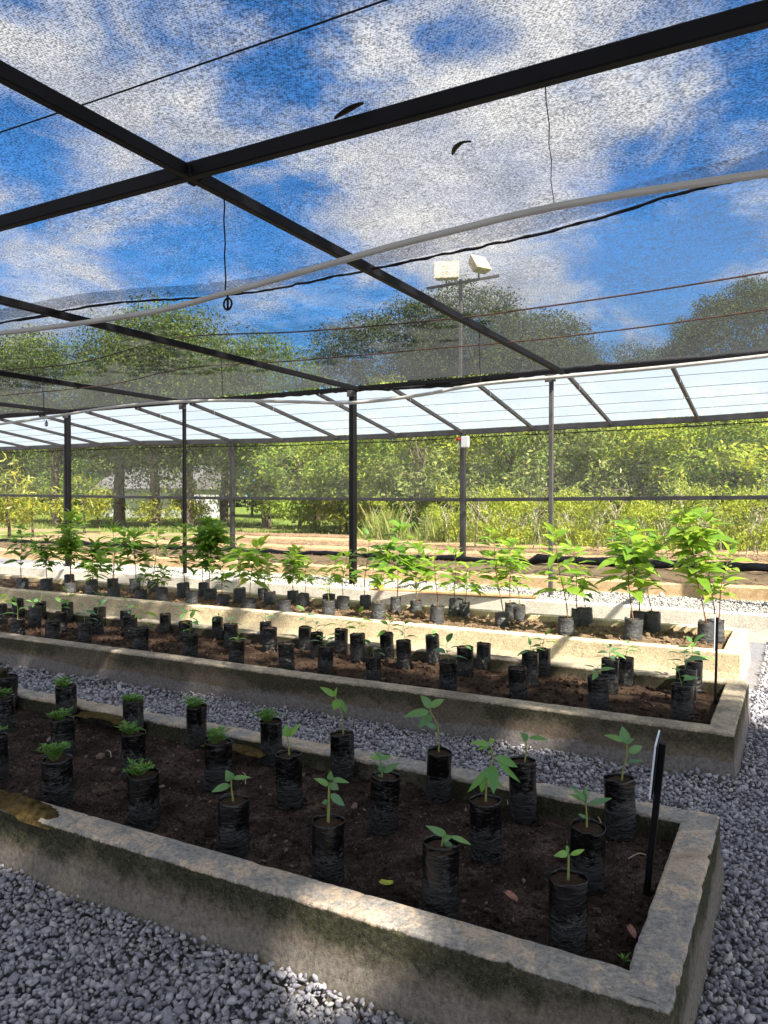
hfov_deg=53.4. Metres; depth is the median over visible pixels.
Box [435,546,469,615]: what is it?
seedling bag
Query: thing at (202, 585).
seedling bag
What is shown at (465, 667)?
seedling bag
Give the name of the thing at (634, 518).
shrub
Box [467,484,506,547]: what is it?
shrub
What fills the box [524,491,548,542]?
shrub
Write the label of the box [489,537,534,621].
seedling bag
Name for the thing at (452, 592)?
plank
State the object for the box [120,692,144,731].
seedling bag
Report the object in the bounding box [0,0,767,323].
shade net
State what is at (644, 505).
shrub
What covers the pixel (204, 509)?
shrub
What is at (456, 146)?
fallen leaf
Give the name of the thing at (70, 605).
seedling bag
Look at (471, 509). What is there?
shrub
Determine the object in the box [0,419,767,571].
side net
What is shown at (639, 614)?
seedling bag
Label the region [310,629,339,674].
seedling bag
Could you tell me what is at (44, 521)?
lawn
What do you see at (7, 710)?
seedling bag
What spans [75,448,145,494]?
bush
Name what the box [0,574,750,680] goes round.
planter bed
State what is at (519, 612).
seedling bag
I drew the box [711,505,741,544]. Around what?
shrub
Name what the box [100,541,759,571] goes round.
nursery row
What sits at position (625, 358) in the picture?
tree
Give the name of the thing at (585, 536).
shrub
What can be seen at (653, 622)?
seedling bag
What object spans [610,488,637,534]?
shrub
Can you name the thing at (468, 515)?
shrub
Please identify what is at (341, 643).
seedling bag
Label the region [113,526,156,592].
seedling bag
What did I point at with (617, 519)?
shrub
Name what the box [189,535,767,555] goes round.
nursery row
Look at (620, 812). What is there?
seedling bag
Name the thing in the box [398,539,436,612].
seedling bag
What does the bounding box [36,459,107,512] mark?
bush
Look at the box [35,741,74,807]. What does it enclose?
seedling bag
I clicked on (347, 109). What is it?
fallen leaf
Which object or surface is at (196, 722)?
seedling bag
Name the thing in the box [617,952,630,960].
weed
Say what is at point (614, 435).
bush
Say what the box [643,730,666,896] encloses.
sign stake
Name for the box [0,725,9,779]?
seedling bag
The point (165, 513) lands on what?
shrub
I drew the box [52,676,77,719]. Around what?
seedling bag
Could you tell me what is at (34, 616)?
seedling bag
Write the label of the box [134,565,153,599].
seedling bag
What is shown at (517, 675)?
seedling bag
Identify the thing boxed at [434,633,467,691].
seedling bag
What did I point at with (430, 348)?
support wire
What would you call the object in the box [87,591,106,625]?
seedling bag
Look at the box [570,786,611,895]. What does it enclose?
seedling bag
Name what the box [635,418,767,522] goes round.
bush
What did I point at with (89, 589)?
seedling bag
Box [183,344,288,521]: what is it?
tree
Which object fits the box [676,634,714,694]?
seedling bag
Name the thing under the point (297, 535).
nursery row
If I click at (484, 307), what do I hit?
tree
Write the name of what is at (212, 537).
seedling bag
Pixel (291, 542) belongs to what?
nursery row
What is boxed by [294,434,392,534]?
bush
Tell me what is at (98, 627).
seedling bag
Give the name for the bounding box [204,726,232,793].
seedling bag
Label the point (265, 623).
seedling bag
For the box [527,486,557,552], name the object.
shrub
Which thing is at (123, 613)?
seedling bag
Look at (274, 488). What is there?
bush
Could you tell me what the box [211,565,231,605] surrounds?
seedling bag
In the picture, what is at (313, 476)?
bush
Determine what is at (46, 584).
seedling bag
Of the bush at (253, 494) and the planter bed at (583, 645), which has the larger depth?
the bush at (253, 494)
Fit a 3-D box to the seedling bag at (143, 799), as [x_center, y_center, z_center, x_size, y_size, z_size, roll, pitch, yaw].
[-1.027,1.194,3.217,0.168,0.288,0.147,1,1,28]
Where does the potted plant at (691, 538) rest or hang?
on the planter bed at (583, 645)
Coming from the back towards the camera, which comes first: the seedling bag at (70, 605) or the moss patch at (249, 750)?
the seedling bag at (70, 605)
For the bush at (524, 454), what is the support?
on the ground at (758, 656)
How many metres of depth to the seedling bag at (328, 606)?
8.91 m
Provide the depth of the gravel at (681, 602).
10.91 m
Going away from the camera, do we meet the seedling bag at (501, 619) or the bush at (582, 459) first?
the seedling bag at (501, 619)
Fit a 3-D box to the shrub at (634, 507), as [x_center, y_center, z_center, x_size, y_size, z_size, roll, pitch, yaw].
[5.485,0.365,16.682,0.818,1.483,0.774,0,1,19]
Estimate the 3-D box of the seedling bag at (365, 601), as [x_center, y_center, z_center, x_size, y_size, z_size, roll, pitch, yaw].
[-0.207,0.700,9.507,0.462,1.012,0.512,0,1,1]
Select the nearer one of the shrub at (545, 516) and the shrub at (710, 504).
the shrub at (710, 504)
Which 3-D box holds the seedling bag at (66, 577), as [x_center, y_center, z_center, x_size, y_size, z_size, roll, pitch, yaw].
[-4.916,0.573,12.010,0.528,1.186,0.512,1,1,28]
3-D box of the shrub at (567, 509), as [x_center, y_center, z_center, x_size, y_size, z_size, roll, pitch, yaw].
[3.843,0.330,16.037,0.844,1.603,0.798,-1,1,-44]
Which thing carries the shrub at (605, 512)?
on the ground at (758, 656)
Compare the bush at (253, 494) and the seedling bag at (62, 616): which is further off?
the bush at (253, 494)
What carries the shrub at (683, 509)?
on the ground at (758, 656)
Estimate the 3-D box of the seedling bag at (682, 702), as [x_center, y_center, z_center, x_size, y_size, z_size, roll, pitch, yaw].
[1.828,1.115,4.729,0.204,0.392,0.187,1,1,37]
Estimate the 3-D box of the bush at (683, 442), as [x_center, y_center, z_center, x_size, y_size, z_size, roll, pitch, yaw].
[8.245,-0.776,21.807,4.966,3.826,4.169,0,1,25]
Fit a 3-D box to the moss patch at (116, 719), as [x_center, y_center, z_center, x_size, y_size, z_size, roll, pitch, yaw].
[-1.661,1.227,4.569,0.480,0.027,0.100,1,1,28]
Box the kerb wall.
[0,564,767,642]
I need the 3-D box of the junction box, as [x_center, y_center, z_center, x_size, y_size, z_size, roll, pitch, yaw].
[1.423,-1.233,13.817,0.247,0.271,0.093,1,1,28]
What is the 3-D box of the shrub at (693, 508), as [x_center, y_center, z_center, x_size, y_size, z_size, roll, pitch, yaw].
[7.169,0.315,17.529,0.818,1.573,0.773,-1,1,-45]
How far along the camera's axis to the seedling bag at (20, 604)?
8.93 m
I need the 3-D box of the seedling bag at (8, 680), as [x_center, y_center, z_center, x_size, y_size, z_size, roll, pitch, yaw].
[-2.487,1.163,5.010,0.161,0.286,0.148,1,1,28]
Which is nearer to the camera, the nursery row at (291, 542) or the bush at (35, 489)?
the nursery row at (291, 542)
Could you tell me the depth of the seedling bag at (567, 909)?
2.28 m
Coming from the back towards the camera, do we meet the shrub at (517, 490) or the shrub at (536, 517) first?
the shrub at (517, 490)
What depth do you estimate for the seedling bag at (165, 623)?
7.82 m
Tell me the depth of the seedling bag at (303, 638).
6.99 m
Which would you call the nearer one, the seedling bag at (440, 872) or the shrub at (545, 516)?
the seedling bag at (440, 872)
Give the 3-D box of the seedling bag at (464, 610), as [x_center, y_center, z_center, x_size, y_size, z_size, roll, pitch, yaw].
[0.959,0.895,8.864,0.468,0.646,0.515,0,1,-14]
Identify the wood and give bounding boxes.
[0,416,720,508]
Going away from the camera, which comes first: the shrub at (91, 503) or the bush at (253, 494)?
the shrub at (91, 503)
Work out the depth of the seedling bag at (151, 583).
11.10 m
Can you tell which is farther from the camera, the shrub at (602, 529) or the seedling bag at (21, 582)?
the shrub at (602, 529)
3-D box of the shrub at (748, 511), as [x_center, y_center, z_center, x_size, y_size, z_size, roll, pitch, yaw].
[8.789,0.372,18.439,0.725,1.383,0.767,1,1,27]
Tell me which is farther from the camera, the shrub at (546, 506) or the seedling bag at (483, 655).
the shrub at (546, 506)
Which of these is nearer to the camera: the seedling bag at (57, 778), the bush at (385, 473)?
the seedling bag at (57, 778)
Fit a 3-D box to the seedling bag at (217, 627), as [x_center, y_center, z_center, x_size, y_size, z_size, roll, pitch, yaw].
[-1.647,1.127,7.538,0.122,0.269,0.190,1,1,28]
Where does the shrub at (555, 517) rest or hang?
on the ground at (758, 656)
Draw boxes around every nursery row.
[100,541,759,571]
[121,539,767,563]
[159,537,767,559]
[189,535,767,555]
[226,532,755,549]
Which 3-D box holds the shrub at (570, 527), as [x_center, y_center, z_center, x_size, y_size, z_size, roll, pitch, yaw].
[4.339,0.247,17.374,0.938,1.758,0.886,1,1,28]
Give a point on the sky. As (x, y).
(306, 85)
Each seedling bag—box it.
[0,594,12,624]
[0,666,17,710]
[0,687,15,732]
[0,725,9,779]
[2,524,38,588]
[3,596,26,634]
[11,598,24,617]
[25,534,61,590]
[26,598,41,626]
[31,590,50,618]
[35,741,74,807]
[45,620,59,638]
[46,707,74,757]
[50,509,85,593]
[51,597,69,632]
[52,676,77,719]
[56,586,77,622]
[59,511,89,581]
[73,603,97,643]
[74,538,113,588]
[82,549,113,594]
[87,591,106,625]
[90,599,106,633]
[96,546,129,596]
[97,521,127,587]
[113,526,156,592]
[114,719,145,781]
[116,596,134,628]
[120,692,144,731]
[123,602,138,638]
[123,758,160,831]
[133,605,157,650]
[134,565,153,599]
[136,521,171,591]
[150,563,172,601]
[159,613,170,633]
[164,522,195,597]
[172,603,201,640]
[182,609,203,657]
[182,695,206,750]
[185,530,214,595]
[186,591,198,603]
[187,513,232,599]
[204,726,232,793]
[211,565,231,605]
[212,613,223,638]
[212,770,250,857]
[217,535,259,603]
[219,534,277,608]
[223,611,241,648]
[229,629,245,663]
[252,708,282,767]
[254,552,281,600]
[258,569,275,604]
[259,612,274,644]
[262,626,276,652]
[275,724,302,811]
[276,544,311,603]
[277,599,290,611]
[278,641,294,669]
[292,562,316,606]
[297,605,314,649]
[304,621,322,658]
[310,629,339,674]
[311,771,348,885]
[316,552,346,602]
[319,576,334,615]
[320,687,354,780]
[324,606,351,653]
[325,549,363,609]
[345,606,373,662]
[349,528,381,608]
[362,639,384,681]
[367,519,422,613]
[367,549,402,619]
[368,751,399,836]
[377,613,401,658]
[392,621,416,669]
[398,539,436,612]
[404,695,451,803]
[414,546,456,624]
[421,825,470,919]
[425,630,439,664]
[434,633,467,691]
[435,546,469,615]
[446,562,486,616]
[457,638,473,676]
[468,738,519,864]
[474,527,528,627]
[476,641,490,670]
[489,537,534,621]
[493,562,528,621]
[508,665,527,700]
[508,732,547,824]
[517,637,542,686]
[531,522,586,635]
[531,629,558,676]
[548,846,588,957]
[556,538,600,626]
[565,573,597,626]
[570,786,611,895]
[586,664,614,711]
[592,515,660,640]
[593,643,625,693]
[603,726,641,842]
[606,518,674,631]
[610,640,641,686]
[626,563,666,632]
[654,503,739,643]
[662,662,699,721]
[669,644,707,708]
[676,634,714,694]
[680,537,738,620]
[697,538,753,642]
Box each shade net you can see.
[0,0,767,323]
[0,152,767,415]
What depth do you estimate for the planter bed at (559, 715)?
5.49 m
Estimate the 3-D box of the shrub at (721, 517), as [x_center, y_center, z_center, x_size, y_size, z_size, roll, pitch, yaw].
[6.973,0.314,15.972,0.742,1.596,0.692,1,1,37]
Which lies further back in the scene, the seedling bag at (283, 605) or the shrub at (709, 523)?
the shrub at (709, 523)
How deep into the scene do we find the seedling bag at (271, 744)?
3.93 m
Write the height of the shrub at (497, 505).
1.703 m
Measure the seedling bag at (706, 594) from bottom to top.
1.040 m
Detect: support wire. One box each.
[0,309,767,395]
[1,271,767,370]
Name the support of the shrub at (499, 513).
on the ground at (758, 656)
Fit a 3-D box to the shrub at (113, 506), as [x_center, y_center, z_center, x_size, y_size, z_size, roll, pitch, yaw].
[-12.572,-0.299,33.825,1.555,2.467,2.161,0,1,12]
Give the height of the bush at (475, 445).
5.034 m
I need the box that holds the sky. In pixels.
[0,0,767,495]
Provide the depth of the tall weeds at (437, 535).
20.51 m
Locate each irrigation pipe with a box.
[0,169,767,335]
[0,333,767,426]
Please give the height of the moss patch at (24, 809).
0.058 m
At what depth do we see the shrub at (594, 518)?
17.18 m
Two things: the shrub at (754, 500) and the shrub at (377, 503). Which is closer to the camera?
the shrub at (754, 500)
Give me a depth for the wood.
101.26 m
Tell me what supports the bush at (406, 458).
on the ground at (758, 656)
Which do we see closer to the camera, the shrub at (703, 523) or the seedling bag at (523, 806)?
the seedling bag at (523, 806)
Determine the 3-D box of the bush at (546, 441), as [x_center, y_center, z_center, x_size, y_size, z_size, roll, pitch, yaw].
[5.155,-1.343,21.704,4.117,4.969,3.733,-1,1,-34]
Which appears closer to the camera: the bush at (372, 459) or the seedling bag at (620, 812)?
the seedling bag at (620, 812)
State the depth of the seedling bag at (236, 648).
6.29 m
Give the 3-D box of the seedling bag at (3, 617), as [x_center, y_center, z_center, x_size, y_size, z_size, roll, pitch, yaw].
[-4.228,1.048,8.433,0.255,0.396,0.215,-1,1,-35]
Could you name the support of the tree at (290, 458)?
on the ground at (758, 656)
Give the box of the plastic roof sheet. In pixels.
[0,358,767,446]
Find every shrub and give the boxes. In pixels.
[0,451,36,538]
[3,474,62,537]
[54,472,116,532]
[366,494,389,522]
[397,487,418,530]
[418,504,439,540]
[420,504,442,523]
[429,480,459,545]
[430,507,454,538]
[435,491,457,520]
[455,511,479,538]
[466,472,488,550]
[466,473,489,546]
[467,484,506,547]
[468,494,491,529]
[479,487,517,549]
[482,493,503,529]
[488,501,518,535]
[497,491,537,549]
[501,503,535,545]
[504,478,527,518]
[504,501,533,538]
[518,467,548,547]
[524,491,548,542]
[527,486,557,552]
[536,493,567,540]
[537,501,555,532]
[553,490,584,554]
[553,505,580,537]
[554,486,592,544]
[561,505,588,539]
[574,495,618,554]
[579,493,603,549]
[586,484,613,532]
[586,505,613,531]
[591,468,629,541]
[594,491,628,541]
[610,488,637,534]
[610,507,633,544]
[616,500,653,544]
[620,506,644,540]
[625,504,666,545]
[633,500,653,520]
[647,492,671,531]
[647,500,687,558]
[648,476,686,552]
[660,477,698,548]
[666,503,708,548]
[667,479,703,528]
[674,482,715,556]
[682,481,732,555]
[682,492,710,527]
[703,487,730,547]
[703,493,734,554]
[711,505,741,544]
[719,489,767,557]
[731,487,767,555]
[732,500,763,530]
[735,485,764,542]
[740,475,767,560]
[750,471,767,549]
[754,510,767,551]
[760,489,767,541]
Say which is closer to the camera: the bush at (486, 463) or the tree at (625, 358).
the bush at (486, 463)
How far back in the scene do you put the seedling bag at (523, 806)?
3.25 m
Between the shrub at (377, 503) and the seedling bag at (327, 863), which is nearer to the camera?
the seedling bag at (327, 863)
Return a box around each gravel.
[6,560,767,613]
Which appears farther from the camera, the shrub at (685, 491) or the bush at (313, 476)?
the bush at (313, 476)
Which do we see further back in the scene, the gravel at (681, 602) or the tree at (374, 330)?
the tree at (374, 330)
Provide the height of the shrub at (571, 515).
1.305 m
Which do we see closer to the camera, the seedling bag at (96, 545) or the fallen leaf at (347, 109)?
the fallen leaf at (347, 109)
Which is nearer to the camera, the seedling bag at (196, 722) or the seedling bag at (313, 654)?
the seedling bag at (196, 722)
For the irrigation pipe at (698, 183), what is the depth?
3.68 m
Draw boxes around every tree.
[0,320,86,523]
[0,331,110,524]
[51,309,197,524]
[55,301,230,527]
[72,292,273,527]
[79,448,146,471]
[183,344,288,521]
[205,327,342,527]
[256,387,306,491]
[296,289,485,515]
[383,274,585,458]
[457,308,606,458]
[571,334,660,460]
[655,275,767,432]
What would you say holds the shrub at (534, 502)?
on the ground at (758, 656)
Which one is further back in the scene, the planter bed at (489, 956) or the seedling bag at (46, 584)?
the seedling bag at (46, 584)
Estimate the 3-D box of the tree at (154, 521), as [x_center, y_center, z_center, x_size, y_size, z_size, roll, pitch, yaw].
[-10.364,-4.098,33.387,8.197,10.117,8.957,0,1,6]
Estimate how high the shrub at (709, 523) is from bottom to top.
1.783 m
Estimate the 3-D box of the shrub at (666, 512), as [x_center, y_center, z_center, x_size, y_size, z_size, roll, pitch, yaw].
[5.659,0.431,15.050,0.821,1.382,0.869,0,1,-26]
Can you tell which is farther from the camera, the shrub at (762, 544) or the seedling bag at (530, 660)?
the shrub at (762, 544)
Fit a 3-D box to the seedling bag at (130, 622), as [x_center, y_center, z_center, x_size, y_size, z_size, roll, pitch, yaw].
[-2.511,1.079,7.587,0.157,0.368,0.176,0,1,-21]
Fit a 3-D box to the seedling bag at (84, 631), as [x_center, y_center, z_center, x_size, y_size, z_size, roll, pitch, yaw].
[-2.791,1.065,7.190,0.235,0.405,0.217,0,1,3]
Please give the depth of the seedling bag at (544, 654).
5.92 m
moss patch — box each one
[0,789,59,829]
[73,712,122,725]
[201,743,265,757]
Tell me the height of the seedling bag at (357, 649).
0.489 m
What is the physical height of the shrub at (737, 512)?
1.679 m
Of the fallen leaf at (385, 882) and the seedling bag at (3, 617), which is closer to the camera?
the fallen leaf at (385, 882)
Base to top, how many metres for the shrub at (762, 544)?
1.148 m
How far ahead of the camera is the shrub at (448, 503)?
21.99 m
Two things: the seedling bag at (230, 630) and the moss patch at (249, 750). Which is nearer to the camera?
the moss patch at (249, 750)
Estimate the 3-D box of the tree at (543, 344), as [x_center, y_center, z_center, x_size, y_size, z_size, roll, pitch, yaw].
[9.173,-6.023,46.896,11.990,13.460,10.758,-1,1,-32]
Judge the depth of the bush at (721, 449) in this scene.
19.59 m
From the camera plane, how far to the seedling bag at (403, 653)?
6.15 m
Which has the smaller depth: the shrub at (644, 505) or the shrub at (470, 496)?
the shrub at (470, 496)
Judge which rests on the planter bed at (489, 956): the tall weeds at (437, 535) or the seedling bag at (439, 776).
the seedling bag at (439, 776)
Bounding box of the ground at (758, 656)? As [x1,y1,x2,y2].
[0,500,767,1023]
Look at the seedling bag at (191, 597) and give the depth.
9.81 m
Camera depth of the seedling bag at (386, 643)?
6.58 m
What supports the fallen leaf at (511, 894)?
on the planter bed at (489, 956)
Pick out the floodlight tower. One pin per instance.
(457, 269)
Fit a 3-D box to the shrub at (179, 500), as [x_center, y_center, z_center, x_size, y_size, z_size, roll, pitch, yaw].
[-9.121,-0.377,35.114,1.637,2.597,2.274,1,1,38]
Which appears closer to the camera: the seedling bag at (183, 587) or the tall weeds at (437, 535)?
the seedling bag at (183, 587)
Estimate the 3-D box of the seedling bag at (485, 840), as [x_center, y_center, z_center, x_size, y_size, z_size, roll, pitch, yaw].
[0.417,1.107,2.960,0.186,0.465,0.128,-1,1,-35]
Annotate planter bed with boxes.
[0,542,767,602]
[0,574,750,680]
[0,605,750,791]
[0,688,723,1023]
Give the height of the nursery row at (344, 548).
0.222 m
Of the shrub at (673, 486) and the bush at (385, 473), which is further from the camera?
the bush at (385, 473)
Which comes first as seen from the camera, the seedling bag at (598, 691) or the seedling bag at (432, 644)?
the seedling bag at (598, 691)
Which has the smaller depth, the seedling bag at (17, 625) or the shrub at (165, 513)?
the seedling bag at (17, 625)
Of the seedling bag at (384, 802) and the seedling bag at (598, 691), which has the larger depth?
the seedling bag at (598, 691)
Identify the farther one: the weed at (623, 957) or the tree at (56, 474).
the tree at (56, 474)
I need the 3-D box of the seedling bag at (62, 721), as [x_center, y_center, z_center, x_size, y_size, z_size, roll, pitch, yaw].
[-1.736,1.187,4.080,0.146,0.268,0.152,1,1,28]
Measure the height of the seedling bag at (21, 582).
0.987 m
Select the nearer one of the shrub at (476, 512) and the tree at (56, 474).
the shrub at (476, 512)
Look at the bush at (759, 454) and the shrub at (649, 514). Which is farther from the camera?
the bush at (759, 454)
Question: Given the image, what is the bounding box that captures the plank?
[369,587,537,597]
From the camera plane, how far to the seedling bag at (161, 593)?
9.97 m
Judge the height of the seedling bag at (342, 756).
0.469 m
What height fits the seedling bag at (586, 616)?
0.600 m
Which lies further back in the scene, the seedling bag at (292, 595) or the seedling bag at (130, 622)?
the seedling bag at (292, 595)
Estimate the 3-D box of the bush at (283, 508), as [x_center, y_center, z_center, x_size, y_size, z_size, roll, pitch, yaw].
[-2.595,-0.968,27.707,4.966,4.024,4.169,1,1,28]
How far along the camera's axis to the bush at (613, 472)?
21.50 m
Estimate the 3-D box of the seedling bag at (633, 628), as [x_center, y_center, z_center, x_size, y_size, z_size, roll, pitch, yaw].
[2.365,0.631,7.428,0.684,1.232,0.676,1,1,28]
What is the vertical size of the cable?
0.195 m
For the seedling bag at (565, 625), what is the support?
on the planter bed at (583, 645)
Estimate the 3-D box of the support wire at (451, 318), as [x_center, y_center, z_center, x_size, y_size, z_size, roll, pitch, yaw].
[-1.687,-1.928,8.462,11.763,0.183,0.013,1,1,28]
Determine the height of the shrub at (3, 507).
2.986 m
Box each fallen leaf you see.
[334,102,364,119]
[379,879,392,884]
[451,140,471,154]
[504,890,517,901]
[627,924,635,938]
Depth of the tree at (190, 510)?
32.55 m
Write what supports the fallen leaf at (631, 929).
on the planter bed at (489, 956)
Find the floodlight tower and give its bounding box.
[426,254,499,513]
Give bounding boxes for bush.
[23,454,79,512]
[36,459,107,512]
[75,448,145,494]
[201,462,251,496]
[210,459,295,516]
[242,437,373,531]
[244,460,297,514]
[248,442,342,527]
[284,441,399,526]
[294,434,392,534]
[309,434,436,524]
[339,439,423,515]
[360,432,504,524]
[363,372,470,528]
[389,430,493,524]
[409,430,533,525]
[438,434,541,490]
[448,432,578,523]
[452,371,563,521]
[471,430,605,524]
[490,422,636,522]
[518,422,627,517]
[529,419,646,524]
[558,417,683,519]
[577,423,709,512]
[590,421,765,524]
[595,421,737,494]
[620,412,767,526]
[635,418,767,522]
[710,421,767,493]
[718,411,767,513]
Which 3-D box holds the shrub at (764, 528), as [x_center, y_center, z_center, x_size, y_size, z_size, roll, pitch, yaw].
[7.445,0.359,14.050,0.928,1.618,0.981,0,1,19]
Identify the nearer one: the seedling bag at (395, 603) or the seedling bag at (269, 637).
the seedling bag at (269, 637)
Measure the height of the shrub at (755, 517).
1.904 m
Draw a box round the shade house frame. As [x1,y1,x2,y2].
[0,0,767,597]
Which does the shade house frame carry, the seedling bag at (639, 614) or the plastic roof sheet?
the plastic roof sheet
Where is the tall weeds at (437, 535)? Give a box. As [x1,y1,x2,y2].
[348,500,767,551]
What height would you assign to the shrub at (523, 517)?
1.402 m
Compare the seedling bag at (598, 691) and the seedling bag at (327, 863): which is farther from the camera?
the seedling bag at (598, 691)
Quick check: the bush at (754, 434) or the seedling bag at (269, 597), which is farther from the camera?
the bush at (754, 434)
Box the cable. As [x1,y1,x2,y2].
[4,421,767,452]
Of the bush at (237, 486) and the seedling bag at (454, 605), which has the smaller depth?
the seedling bag at (454, 605)
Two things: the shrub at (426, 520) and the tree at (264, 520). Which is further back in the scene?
the tree at (264, 520)
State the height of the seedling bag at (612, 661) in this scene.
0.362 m
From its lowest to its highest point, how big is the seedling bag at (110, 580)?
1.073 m
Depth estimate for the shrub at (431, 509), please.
22.36 m
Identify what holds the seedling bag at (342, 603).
on the planter bed at (583, 645)
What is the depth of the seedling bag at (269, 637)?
6.87 m
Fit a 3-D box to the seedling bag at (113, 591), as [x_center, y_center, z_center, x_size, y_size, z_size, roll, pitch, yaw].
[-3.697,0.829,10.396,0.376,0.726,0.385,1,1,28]
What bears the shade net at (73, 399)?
on the shade house frame
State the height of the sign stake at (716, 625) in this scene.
0.658 m
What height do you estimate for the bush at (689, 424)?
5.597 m
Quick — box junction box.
[456,436,469,450]
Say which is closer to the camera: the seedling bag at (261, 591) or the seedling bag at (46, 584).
the seedling bag at (261, 591)
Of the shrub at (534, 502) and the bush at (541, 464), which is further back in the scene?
the bush at (541, 464)
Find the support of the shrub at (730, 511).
on the ground at (758, 656)
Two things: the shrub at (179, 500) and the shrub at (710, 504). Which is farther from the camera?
the shrub at (179, 500)
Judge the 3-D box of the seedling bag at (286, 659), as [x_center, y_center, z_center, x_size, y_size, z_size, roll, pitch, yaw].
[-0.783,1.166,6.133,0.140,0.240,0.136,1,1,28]
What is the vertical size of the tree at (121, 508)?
10.893 m
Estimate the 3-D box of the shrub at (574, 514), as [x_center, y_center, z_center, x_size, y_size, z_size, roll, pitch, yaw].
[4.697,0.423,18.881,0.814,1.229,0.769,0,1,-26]
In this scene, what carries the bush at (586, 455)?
on the ground at (758, 656)
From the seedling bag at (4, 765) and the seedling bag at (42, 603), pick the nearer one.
the seedling bag at (4, 765)
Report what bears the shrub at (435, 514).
on the ground at (758, 656)
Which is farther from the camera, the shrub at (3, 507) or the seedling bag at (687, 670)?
the shrub at (3, 507)
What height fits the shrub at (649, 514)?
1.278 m
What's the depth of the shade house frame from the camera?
4.95 m
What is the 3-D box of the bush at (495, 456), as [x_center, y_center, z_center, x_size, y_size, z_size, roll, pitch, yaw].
[3.906,-1.647,24.104,4.117,5.537,3.733,1,1,27]
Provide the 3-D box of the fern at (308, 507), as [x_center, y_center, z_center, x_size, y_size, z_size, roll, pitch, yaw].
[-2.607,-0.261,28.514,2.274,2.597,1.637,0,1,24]
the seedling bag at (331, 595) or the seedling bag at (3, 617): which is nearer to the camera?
the seedling bag at (3, 617)
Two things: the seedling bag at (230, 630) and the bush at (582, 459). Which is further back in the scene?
the bush at (582, 459)
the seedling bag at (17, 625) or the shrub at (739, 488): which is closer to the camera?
the seedling bag at (17, 625)
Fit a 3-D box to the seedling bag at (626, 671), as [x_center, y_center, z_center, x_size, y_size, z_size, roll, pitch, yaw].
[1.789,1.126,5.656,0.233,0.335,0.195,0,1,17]
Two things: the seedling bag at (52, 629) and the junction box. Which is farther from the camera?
the junction box
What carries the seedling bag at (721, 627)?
on the planter bed at (583, 645)
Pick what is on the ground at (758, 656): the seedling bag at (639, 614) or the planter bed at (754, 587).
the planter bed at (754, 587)
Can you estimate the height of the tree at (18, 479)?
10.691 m
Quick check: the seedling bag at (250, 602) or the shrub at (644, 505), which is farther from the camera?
the shrub at (644, 505)
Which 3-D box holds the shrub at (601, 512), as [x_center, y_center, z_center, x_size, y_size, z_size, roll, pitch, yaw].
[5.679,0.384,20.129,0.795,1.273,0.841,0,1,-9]
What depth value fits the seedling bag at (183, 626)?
7.41 m
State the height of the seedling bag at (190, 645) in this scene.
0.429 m
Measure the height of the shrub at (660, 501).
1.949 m
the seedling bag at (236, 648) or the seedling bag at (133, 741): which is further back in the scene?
the seedling bag at (236, 648)
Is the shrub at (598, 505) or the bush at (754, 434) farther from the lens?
the bush at (754, 434)
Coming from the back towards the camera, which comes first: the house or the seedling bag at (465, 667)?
the house
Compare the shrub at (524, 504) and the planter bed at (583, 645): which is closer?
the planter bed at (583, 645)
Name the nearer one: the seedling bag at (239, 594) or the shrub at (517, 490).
the seedling bag at (239, 594)
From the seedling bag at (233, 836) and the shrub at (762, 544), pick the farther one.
the shrub at (762, 544)
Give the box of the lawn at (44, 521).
[0,515,363,534]
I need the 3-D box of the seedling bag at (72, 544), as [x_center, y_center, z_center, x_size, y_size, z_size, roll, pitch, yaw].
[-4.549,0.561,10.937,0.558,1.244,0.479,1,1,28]
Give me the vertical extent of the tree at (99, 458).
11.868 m
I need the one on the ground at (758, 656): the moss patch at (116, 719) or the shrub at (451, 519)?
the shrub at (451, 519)
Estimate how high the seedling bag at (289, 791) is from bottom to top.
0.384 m
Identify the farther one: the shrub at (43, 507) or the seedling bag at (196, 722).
the shrub at (43, 507)
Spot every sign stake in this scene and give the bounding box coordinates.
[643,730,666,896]
[713,614,718,703]
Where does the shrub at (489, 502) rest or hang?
on the ground at (758, 656)
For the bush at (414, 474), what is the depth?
29.43 m
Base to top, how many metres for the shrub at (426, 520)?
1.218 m
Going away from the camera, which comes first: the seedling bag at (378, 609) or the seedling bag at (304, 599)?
the seedling bag at (378, 609)
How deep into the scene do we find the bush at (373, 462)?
30.02 m
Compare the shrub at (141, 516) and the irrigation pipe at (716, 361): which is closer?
the irrigation pipe at (716, 361)
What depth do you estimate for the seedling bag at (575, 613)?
8.18 m
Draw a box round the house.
[91,466,229,517]
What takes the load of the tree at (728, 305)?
on the ground at (758, 656)
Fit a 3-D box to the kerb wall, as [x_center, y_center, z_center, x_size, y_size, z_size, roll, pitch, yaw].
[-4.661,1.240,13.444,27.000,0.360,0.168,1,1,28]
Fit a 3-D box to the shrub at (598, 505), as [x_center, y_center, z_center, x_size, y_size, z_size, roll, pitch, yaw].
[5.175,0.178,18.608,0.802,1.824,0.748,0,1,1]
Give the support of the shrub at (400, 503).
on the ground at (758, 656)
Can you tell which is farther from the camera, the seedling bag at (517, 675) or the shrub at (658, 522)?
the shrub at (658, 522)
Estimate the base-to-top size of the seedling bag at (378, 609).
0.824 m
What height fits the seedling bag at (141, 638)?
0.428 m

